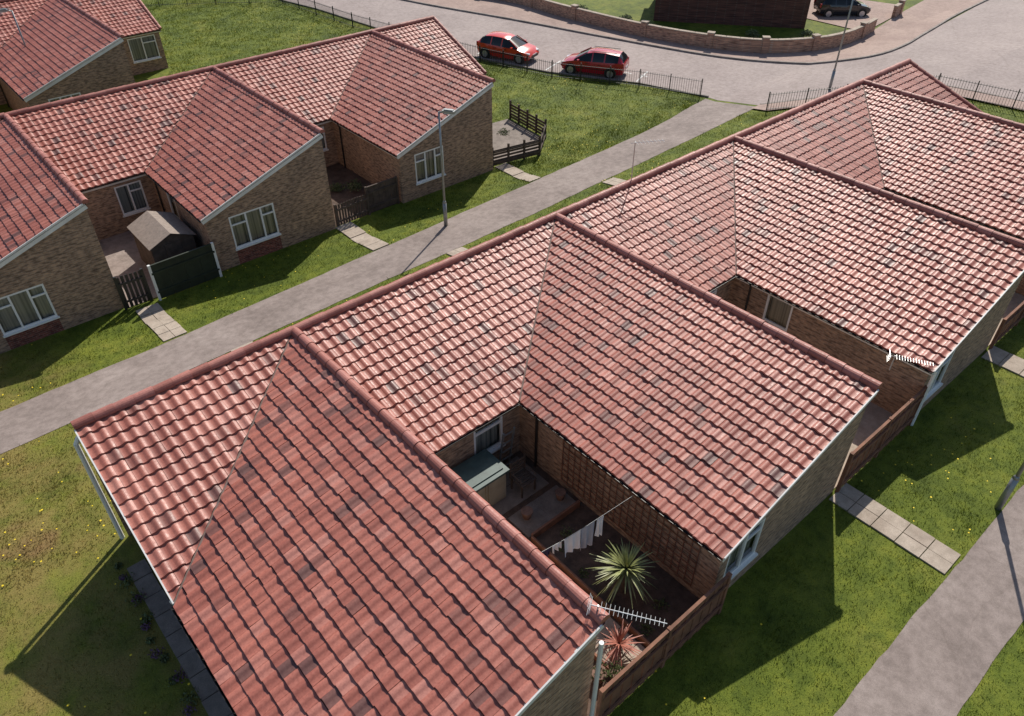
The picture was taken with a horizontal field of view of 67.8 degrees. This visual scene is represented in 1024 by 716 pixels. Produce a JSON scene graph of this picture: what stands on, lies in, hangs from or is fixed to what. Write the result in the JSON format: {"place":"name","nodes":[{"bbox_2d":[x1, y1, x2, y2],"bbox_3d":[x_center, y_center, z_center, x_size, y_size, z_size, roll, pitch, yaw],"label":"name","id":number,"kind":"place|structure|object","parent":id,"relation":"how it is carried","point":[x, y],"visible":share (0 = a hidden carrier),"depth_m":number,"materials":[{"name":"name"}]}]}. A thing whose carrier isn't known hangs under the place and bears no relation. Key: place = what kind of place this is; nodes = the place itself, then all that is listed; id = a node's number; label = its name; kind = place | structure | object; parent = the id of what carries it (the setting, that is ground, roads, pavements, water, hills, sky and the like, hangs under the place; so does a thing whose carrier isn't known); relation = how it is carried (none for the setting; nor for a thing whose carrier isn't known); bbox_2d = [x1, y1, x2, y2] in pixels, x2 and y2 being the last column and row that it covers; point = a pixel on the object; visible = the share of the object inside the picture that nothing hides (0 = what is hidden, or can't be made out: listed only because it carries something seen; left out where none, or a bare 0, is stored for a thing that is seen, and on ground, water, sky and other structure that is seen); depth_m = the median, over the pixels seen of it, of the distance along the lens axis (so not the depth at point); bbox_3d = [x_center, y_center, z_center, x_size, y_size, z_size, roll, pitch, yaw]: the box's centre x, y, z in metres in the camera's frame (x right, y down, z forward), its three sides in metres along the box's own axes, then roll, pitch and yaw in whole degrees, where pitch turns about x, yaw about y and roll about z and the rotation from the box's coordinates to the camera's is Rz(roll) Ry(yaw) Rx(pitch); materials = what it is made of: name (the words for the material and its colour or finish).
{"place":"outdoors","nodes":[
{"label":"outdoors","id":0,"kind":"place"},
{"bbox_2d":[99,231,186,306],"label":"courtyard paving","id":1,"kind":"structure","parent":0,"point":[121,254],"depth_m":31.11,"materials":[{"name":"concrete"}]},
{"bbox_2d":[127,211,197,264],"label":"garden shed","id":2,"kind":"structure","parent":1,"relation":"on","point":[158,236],"depth_m":29.72,"materials":[{"name":"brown wood"}]},
{"bbox_2d":[136,303,186,341],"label":"slab path","id":3,"kind":"structure","parent":0,"point":[161,323],"depth_m":27.56,"materials":[{"name":"concrete"}]},
{"bbox_2d":[127,559,233,715],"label":"slab path","id":4,"kind":"structure","parent":0,"point":[160,606],"depth_m":16.35,"materials":[{"name":"grey concrete"}]},
{"bbox_2d":[230,341,252,351],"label":"slab path","id":5,"kind":"structure","parent":0,"point":[241,346],"depth_m":25.44,"materials":[{"name":"concrete"}]},
{"bbox_2d":[326,163,400,223],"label":"courtyard soil","id":6,"kind":"structure","parent":0,"point":[339,173],"depth_m":36.30,"materials":[{"name":"brown soil"}]},
{"bbox_2d":[329,178,365,191],"bbox_3d":[-7.347,-7.989,35.625,2.602,0.626,1.022,14,41,16],"label":"shrub","id":7,"kind":"object","parent":6,"relation":"on","point":[350,187],"visible":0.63,"depth_m":35.66,"materials":[{"name":"green plant"}]},
{"bbox_2d":[446,247,467,255],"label":"slab path","id":8,"kind":"structure","parent":0,"point":[456,251],"depth_m":30.22,"materials":[{"name":"concrete"}]},
{"bbox_2d":[0,0,1023,715],"bbox_3d":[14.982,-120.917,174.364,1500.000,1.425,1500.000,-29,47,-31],"label":"ground","id":9,"kind":"structure","parent":0,"point":[1008,690],"depth_m":18.66,"materials":[{"name":"green plant"}]},
{"bbox_2d":[0,8,25,45],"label":"street lamp","id":10,"kind":"object","parent":9,"relation":"on","point":[2,10],"visible":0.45,"depth_m":41.98,"materials":[{"name":"metal"}]},
{"bbox_2d":[0,112,123,353],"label":"brick bungalow","id":11,"kind":"object","parent":9,"relation":"on","point":[56,276],"visible":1,"depth_m":26.55,"materials":[{"name":"tile"}]},
{"bbox_2d":[0,284,59,337],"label":"window","id":12,"kind":"structure","parent":11,"relation":"in","point":[32,307],"depth_m":26.31,"materials":[{"name":"white plastic"}]},
{"bbox_2d":[0,0,168,109],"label":"brick bungalow","id":13,"kind":"object","parent":9,"relation":"on","point":[73,48],"visible":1,"depth_m":42.34,"materials":[{"name":"tile"}]},
{"bbox_2d":[48,92,80,101],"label":"window","id":14,"kind":"structure","parent":13,"relation":"in","point":[75,94],"depth_m":39.88,"materials":[{"name":"white plastic"}]},
{"bbox_2d":[127,34,161,63],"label":"window","id":15,"kind":"structure","parent":13,"relation":"in","point":[144,48],"depth_m":48.06,"materials":[{"name":"white plastic"}]},
{"bbox_2d":[112,268,153,309],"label":"slatted gate","id":16,"kind":"structure","parent":9,"relation":"on","point":[118,285],"depth_m":28.16,"materials":[{"name":"black wood"}]},
{"bbox_2d":[114,562,200,705],"bbox_3d":[-7.464,6.117,16.202,0.486,0.217,5.613,-29,47,-31],"label":"shrub","id":17,"kind":"object","parent":9,"relation":"on","point":[149,639],"visible":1,"depth_m":16.35,"materials":[{"name":"green plant"}]},
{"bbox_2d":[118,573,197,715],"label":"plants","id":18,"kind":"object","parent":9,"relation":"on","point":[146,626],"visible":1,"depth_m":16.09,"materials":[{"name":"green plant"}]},
{"bbox_2d":[6,65,335,270],"bbox_3d":[-14.302,-7.823,32.502,9.201,4.796,10.358,-29,47,-31],"label":"brick bungalow","id":19,"kind":"object","parent":9,"relation":"on","point":[234,168],"visible":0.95,"depth_m":31.80,"materials":[{"name":"tile"}]},
{"bbox_2d":[114,180,150,217],"bbox_3d":[-16.180,-6.823,32.385,1.200,1.410,0.230,-29,47,-31],"label":"window","id":20,"kind":"structure","parent":19,"relation":"in","point":[131,197],"depth_m":32.49,"materials":[{"name":"white plastic"}]},
{"bbox_2d":[166,193,179,218],"bbox_3d":[-14.003,-5.959,31.946,0.160,2.100,1.000,-29,47,-31],"label":"window","id":21,"kind":"structure","parent":19,"relation":"in","point":[168,197],"depth_m":31.94,"materials":[{"name":"white plastic"}]},
{"bbox_2d":[228,203,281,250],"bbox_3d":[-10.321,-5.311,30.486,2.000,1.510,0.230,-29,47,-31],"label":"window","id":22,"kind":"structure","parent":19,"relation":"in","point":[249,227],"depth_m":30.60,"materials":[{"name":"white plastic"}]},
{"bbox_2d":[147,242,221,300],"bbox_3d":[-12.428,-3.311,29.049,2.540,1.530,0.100,-30,48,-31],"label":"fence panel","id":23,"kind":"object","parent":9,"relation":"on","point":[169,276],"visible":1,"depth_m":29.00,"materials":[{"name":"green wood"}]},
{"bbox_2d":[70,326,609,715],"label":"brick bungalow","id":24,"kind":"object","parent":9,"relation":"on","point":[311,526],"visible":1,"depth_m":14.67,"materials":[{"name":"tile"}]},
{"bbox_2d":[586,593,666,626],"bbox_3d":[1.910,4.391,12.734,1.313,0.644,0.280,10,40,12],"label":"tv aerial","id":25,"kind":"object","parent":24,"relation":"attached to","point":[598,607],"visible":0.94,"depth_m":12.64,"materials":[{"name":"metal"}]},
{"bbox_2d":[333,192,370,226],"bbox_3d":[-6.983,-6.485,33.326,1.741,1.080,0.100,-30,48,-32],"label":"gate","id":26,"kind":"object","parent":9,"relation":"on","point":[355,203],"visible":1,"depth_m":33.31,"materials":[{"name":"brown wood"}]},
{"bbox_2d":[213,15,495,202],"bbox_3d":[-5.980,-12.368,38.114,13.112,4.797,10.358,-29,47,-31],"label":"brick bungalow","id":27,"kind":"object","parent":9,"relation":"on","point":[371,102],"visible":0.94,"depth_m":36.57,"materials":[{"name":"tile"}]},
{"bbox_2d":[320,126,328,151],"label":"window","id":28,"kind":"structure","parent":27,"relation":"in","point":[324,144],"depth_m":37.26,"materials":[{"name":"white plastic"}]},
{"bbox_2d":[414,145,445,185],"bbox_3d":[-3.794,-8.875,34.888,1.700,1.510,0.230,-29,47,-31],"label":"window","id":29,"kind":"structure","parent":27,"relation":"in","point":[427,163],"depth_m":34.98,"materials":[{"name":"white plastic"}]},
{"bbox_2d":[336,222,388,250],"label":"slab path","id":30,"kind":"structure","parent":9,"relation":"on","point":[354,233],"depth_m":32.49,"materials":[{"name":"concrete"}]},
{"bbox_2d":[0,99,754,453],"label":"footpath","id":31,"kind":"structure","parent":9,"relation":"on","point":[36,417],"depth_m":28.78,"materials":[{"name":"concrete"}]},
{"bbox_2d":[438,108,455,226],"bbox_3d":[-2.560,-7.611,31.011,0.752,5.150,0.200,12,40,14],"label":"street lamp","id":32,"kind":"object","parent":31,"relation":"on","point":[448,111],"visible":1,"depth_m":30.83,"materials":[{"name":"metal"}]},
{"bbox_2d":[364,176,399,212],"bbox_3d":[-5.805,-7.288,34.119,1.690,1.330,0.100,-29,47,-31],"label":"wooden fence","id":33,"kind":"object","parent":9,"relation":"on","point":[384,190],"visible":1,"depth_m":34.12,"materials":[{"name":"brown wood"}]},
{"bbox_2d":[143,0,702,96],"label":"metal railing","id":34,"kind":"object","parent":9,"relation":"on","point":[353,26],"visible":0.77,"depth_m":49.05,"materials":[{"name":"black metal"}]},
{"bbox_2d":[2,6,998,713],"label":"dandelions","id":35,"kind":"object","parent":9,"relation":"on","point":[346,300],"visible":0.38,"depth_m":19.25,"materials":[{"name":"yellow plant"}]},
{"bbox_2d":[493,136,540,166],"bbox_3d":[0.222,-10.338,38.123,2.836,1.030,0.100,-20,43,-23],"label":"wooden fence","id":36,"kind":"object","parent":9,"relation":"on","point":[508,149],"visible":0.94,"depth_m":38.12,"materials":[{"name":"brown wood"}]},
{"bbox_2d":[495,163,540,181],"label":"slab path","id":37,"kind":"structure","parent":9,"relation":"on","point":[513,171],"depth_m":37.34,"materials":[{"name":"concrete"}]},
{"bbox_2d":[509,100,546,155],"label":"wooden fence","id":38,"kind":"object","parent":9,"relation":"on","point":[537,129],"visible":1,"depth_m":41.24,"materials":[{"name":"brown wood"}]},
{"bbox_2d":[293,212,882,598],"bbox_3d":[1.472,1.412,19.420,9.156,4.058,10.871,-29,47,-31],"label":"brick bungalow","id":39,"kind":"object","parent":9,"relation":"on","point":[718,430],"visible":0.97,"depth_m":18.94,"materials":[{"name":"tile"}]},
{"bbox_2d":[474,416,505,454],"bbox_3d":[-0.627,1.957,19.453,1.050,1.290,0.230,-29,47,-31],"label":"window","id":40,"kind":"structure","parent":39,"relation":"in","point":[491,433],"depth_m":19.71,"materials":[{"name":"white plastic"}]},
{"bbox_2d":[542,494,634,556],"bbox_3d":[1.296,4.041,16.517,3.568,0.881,0.100,-24,45,-27],"label":"washing line","id":41,"kind":"object","parent":39,"relation":"attached to","point":[572,542],"visible":0.91,"depth_m":16.61,"materials":[{"name":"fabric"}]},
{"bbox_2d":[561,439,700,585],"bbox_3d":[2.641,3.559,17.927,0.039,1.500,4.220,-29,47,-31],"label":"wall trellis","id":42,"kind":"object","parent":39,"relation":"attached to","point":[620,509],"depth_m":17.80,"materials":[{"name":"brown wood"}]},
{"bbox_2d":[723,518,765,579],"bbox_3d":[5.061,4.205,16.756,1.350,1.390,0.230,-29,47,-31],"label":"window","id":43,"kind":"structure","parent":39,"relation":"in","point":[736,556],"depth_m":17.05,"materials":[{"name":"white plastic"}]},
{"bbox_2d":[280,0,1023,104],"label":"kerb","id":44,"kind":"structure","parent":9,"relation":"on","point":[562,73],"depth_m":47.79,"materials":[{"name":"concrete"}]},
{"bbox_2d":[595,572,731,715],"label":"wooden fence","id":45,"kind":"object","parent":9,"relation":"on","point":[621,686],"visible":1,"depth_m":15.33,"materials":[{"name":"brown wood"}]},
{"bbox_2d":[403,0,987,64],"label":"kerb","id":46,"kind":"structure","parent":9,"relation":"on","point":[771,61],"depth_m":53.20,"materials":[{"name":"concrete"}]},
{"bbox_2d":[501,0,906,52],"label":"garden wall","id":47,"kind":"structure","parent":9,"relation":"on","point":[713,40],"depth_m":52.95,"materials":[{"name":"brick"}]},
{"bbox_2d":[555,134,1023,425],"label":"brick bungalow","id":48,"kind":"object","parent":9,"relation":"on","point":[865,278],"visible":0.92,"depth_m":23.59,"materials":[{"name":"tile"}]},
{"bbox_2d":[631,139,664,179],"bbox_3d":[4.367,-6.360,25.052,1.149,1.650,0.350,-10,40,-12],"label":"tv aerial","id":49,"kind":"object","parent":48,"relation":"attached to","point":[634,153],"visible":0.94,"depth_m":24.61,"materials":[{"name":"metal"}]},
{"bbox_2d":[762,295,792,331],"bbox_3d":[8.267,-1.145,23.815,0.160,2.000,1.000,-29,47,-31],"label":"window","id":50,"kind":"structure","parent":48,"relation":"in","point":[777,313],"depth_m":23.71,"materials":[{"name":"white plastic"}]},
{"bbox_2d":[888,351,934,369],"bbox_3d":[10.703,0.187,20.507,1.163,0.594,0.280,13,41,16],"label":"tv aerial","id":51,"kind":"object","parent":48,"relation":"attached to","point":[899,357],"visible":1,"depth_m":20.45,"materials":[{"name":"metal"}]},
{"bbox_2d":[924,349,955,401],"bbox_3d":[11.910,0.465,21.375,1.350,1.390,0.230,-29,47,-31],"label":"window","id":52,"kind":"structure","parent":48,"relation":"in","point":[934,387],"depth_m":21.66,"materials":[{"name":"white plastic"}]},
{"bbox_2d":[733,58,1023,295],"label":"brick bungalow","id":53,"kind":"object","parent":9,"relation":"on","point":[909,128],"visible":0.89,"depth_m":29.28,"materials":[{"name":"tile"}]},
{"bbox_2d":[835,385,927,491],"bbox_3d":[9.823,2.113,20.166,3.885,1.430,0.100,-29,47,-31],"label":"wooden fence","id":54,"kind":"object","parent":9,"relation":"on","point":[870,447],"visible":1,"depth_m":19.97,"materials":[{"name":"brown wood"}]},
{"bbox_2d":[766,73,1023,110],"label":"metal railing","id":55,"kind":"object","parent":9,"relation":"on","point":[936,76],"visible":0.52,"depth_m":41.04,"materials":[{"name":"metal"}]},
{"bbox_2d":[833,485,1023,715],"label":"footpath","id":56,"kind":"structure","parent":9,"relation":"on","point":[937,657],"depth_m":16.48,"materials":[{"name":"concrete"}]},
{"bbox_2d":[988,301,1023,348],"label":"wooden fence","id":57,"kind":"object","parent":9,"relation":"on","point":[1013,318],"visible":1,"depth_m":24.19,"materials":[{"name":"brown wood"}]},
{"bbox_2d":[994,461,1023,510],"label":"street lamp","id":58,"kind":"object","parent":9,"relation":"on","point":[1007,491],"visible":1,"depth_m":18.73,"materials":[{"name":"metal"}]},
{"bbox_2d":[492,119,538,159],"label":"courtyard paving","id":59,"kind":"structure","parent":0,"point":[518,134],"depth_m":40.80,"materials":[{"name":"grey concrete"}]},
{"bbox_2d":[496,128,509,135],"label":"shrub","id":60,"kind":"object","parent":59,"relation":"on","point":[503,131],"visible":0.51,"depth_m":41.01,"materials":[{"name":"green plant"}]},
{"bbox_2d":[491,456,548,514],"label":"courtyard path","id":61,"kind":"structure","parent":0,"point":[511,500],"depth_m":19.61,"materials":[{"name":"grey concrete"}]},
{"bbox_2d":[451,449,509,505],"bbox_3d":[-0.902,3.219,19.062,1.420,1.100,0.950,-29,47,-31],"label":"garden shed","id":62,"kind":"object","parent":61,"relation":"on","point":[482,473],"visible":0.59,"depth_m":18.82,"materials":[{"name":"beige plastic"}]},
{"bbox_2d":[499,427,514,465],"bbox_3d":[-0.150,2.361,19.804,0.400,1.489,0.262,-29,47,-31],"label":"step ladder","id":63,"kind":"object","parent":61,"relation":"on","point":[511,445],"visible":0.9,"depth_m":19.70,"materials":[{"name":"metal"}]},
{"bbox_2d":[509,453,537,497],"bbox_3d":[0.288,3.027,19.399,0.520,0.975,0.498,-29,47,-31],"label":"garden chair","id":64,"kind":"object","parent":61,"relation":"on","point":[523,481],"visible":0.98,"depth_m":19.39,"materials":[{"name":"brown wood"}]},
{"bbox_2d":[508,485,575,537],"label":"courtyard path","id":65,"kind":"structure","parent":0,"point":[547,506],"depth_m":19.10,"materials":[{"name":"grey concrete"}]},
{"bbox_2d":[521,506,532,519],"bbox_3d":[0.370,3.869,18.880,0.306,0.260,0.306,-29,47,-31],"label":"plant pot","id":66,"kind":"object","parent":65,"relation":"on","point":[526,512],"visible":1,"depth_m":18.80,"materials":[{"name":"ceramic"}]},
{"bbox_2d":[555,488,565,500],"bbox_3d":[1.229,3.487,19.359,0.284,0.250,0.284,-29,47,-31],"label":"plant pot","id":67,"kind":"object","parent":65,"relation":"on","point":[560,493],"visible":1,"depth_m":19.28,"materials":[{"name":"ceramic"}]},
{"bbox_2d":[502,451,698,715],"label":"courtyard soil","id":68,"kind":"structure","parent":0,"point":[679,598],"depth_m":17.65,"materials":[{"name":"brown soil"}]},
{"bbox_2d":[531,500,650,672],"bbox_3d":[1.172,5.303,17.180,2.878,0.230,4.534,-14,41,-16],"label":"timber edging","id":69,"kind":"object","parent":68,"relation":"on","point":[633,631],"visible":0.52,"depth_m":17.57,"materials":[{"name":"brown wood"}]},
{"bbox_2d":[592,665,606,683],"bbox_3d":[1.773,6.507,15.598,0.328,0.290,0.328,-29,47,-31],"label":"plant pot","id":70,"kind":"object","parent":68,"relation":"on","point":[602,677],"visible":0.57,"depth_m":15.48,"materials":[{"name":"ceramic"}]},
{"bbox_2d":[585,539,658,608],"bbox_3d":[2.512,4.720,16.881,1.724,1.513,1.644,-29,47,-31],"label":"yucca plant","id":71,"kind":"object","parent":68,"relation":"on","point":[625,570],"visible":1,"depth_m":16.68,"materials":[{"name":"green plant"}]},
{"bbox_3d":[2.131,6.510,15.658,0.262,0.210,0.262,-29,47,-31],"label":"plant pot","id":72,"kind":"object","parent":68,"relation":"on","visible":0},
{"bbox_2d":[591,658,624,682],"bbox_3d":[1.932,6.373,15.531,0.814,0.228,0.486,-6,39,-8],"label":"shrub","id":73,"kind":"object","parent":72,"relation":"in","point":[616,668],"visible":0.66,"depth_m":15.53,"materials":[{"name":"green plant"}]},
{"bbox_2d":[554,525,669,636],"bbox_3d":[1.240,4.942,17.652,2.734,0.254,4.844,-75,78,-50],"label":"shrub","id":74,"kind":"object","parent":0,"point":[662,601],"visible":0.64,"depth_m":17.61,"materials":[{"name":"green plant"}]},
{"bbox_2d":[602,177,626,185],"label":"slab path","id":75,"kind":"structure","parent":0,"point":[613,181],"depth_m":35.07,"materials":[{"name":"concrete"}]},
{"bbox_2d":[595,617,644,668],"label":"courtyard path","id":76,"kind":"structure","parent":0,"point":[610,622],"depth_m":16.25,"materials":[{"name":"beige stone"}]},
{"bbox_2d":[596,619,642,666],"bbox_3d":[2.270,5.921,15.951,1.038,0.816,1.120,-8,40,-9],"label":"cordyline plant","id":77,"kind":"object","parent":76,"relation":"on","point":[618,641],"visible":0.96,"depth_m":15.90,"materials":[{"name":"red plant"}]},
{"bbox_2d":[288,0,1023,104],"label":"road","id":78,"kind":"structure","parent":0,"point":[982,43],"depth_m":49.77,"materials":[{"name":"grey asphalt"}]},
{"bbox_2d":[476,31,538,64],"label":"parked car","id":79,"kind":"object","parent":78,"relation":"on","point":[510,43],"visible":0.88,"depth_m":50.04,"materials":[{"name":"red paint"}]},
{"bbox_2d":[478,53,646,81],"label":"road marking","id":80,"kind":"object","parent":78,"relation":"on","point":[624,72],"visible":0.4,"depth_m":48.63,"materials":[{"name":"white paint"}]},
{"bbox_2d":[561,46,628,78],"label":"parked car","id":81,"kind":"object","parent":78,"relation":"on","point":[604,57],"visible":0.91,"depth_m":47.60,"materials":[{"name":"paint"}]},
{"bbox_2d":[828,0,853,89],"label":"street lamp","id":82,"kind":"object","parent":78,"relation":"on","point":[832,78],"visible":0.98,"depth_m":43.11,"materials":[{"name":"metal"}]},
{"bbox_2d":[413,0,982,61],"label":"pavement","id":83,"kind":"structure","parent":0,"point":[911,23],"depth_m":55.90,"materials":[{"name":"grey concrete"}]},
{"bbox_2d":[551,0,891,38],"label":"garden lawn","id":84,"kind":"structure","parent":0,"point":[638,10],"depth_m":56.83,"materials":[{"name":"green plant"}]},
{"bbox_2d":[578,4,814,36],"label":"shrub","id":85,"kind":"object","parent":84,"relation":"on","point":[808,32],"visible":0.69,"depth_m":54.18,"materials":[{"name":"green plant"}]},
{"bbox_2d":[653,0,810,28],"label":"brick house","id":86,"kind":"structure","parent":0,"point":[780,13],"depth_m":56.17,"materials":[{"name":"brick"}]},
{"bbox_2d":[807,0,895,28],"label":"driveway","id":87,"kind":"structure","parent":0,"point":[881,11],"depth_m":58.30,"materials":[{"name":"grey concrete"}]},
{"bbox_2d":[814,0,870,16],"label":"parked car","id":88,"kind":"object","parent":87,"relation":"on","point":[828,8],"visible":0.98,"depth_m":57.94,"materials":[{"name":"paint"}]},
{"bbox_2d":[834,402,893,487],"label":"courtyard paving","id":89,"kind":"structure","parent":0,"point":[875,417],"depth_m":21.59,"materials":[{"name":"concrete"}]},
{"bbox_2d":[753,86,1023,109],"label":"pavement","id":90,"kind":"structure","parent":0,"point":[762,106],"depth_m":41.65,"materials":[{"name":"grey concrete"}]},
{"bbox_2d":[829,483,960,573],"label":"slab path","id":91,"kind":"structure","parent":0,"point":[937,555],"depth_m":18.68,"materials":[{"name":"concrete"}]},
{"bbox_2d":[981,346,1023,377],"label":"slab path","id":92,"kind":"structure","parent":0,"point":[1010,362],"depth_m":23.76,"materials":[{"name":"concrete"}]},
{"bbox_2d":[988,292,1023,345],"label":"courtyard paving","id":93,"kind":"structure","parent":0,"point":[1017,299],"depth_m":26.15,"materials":[{"name":"concrete"}]}
]}

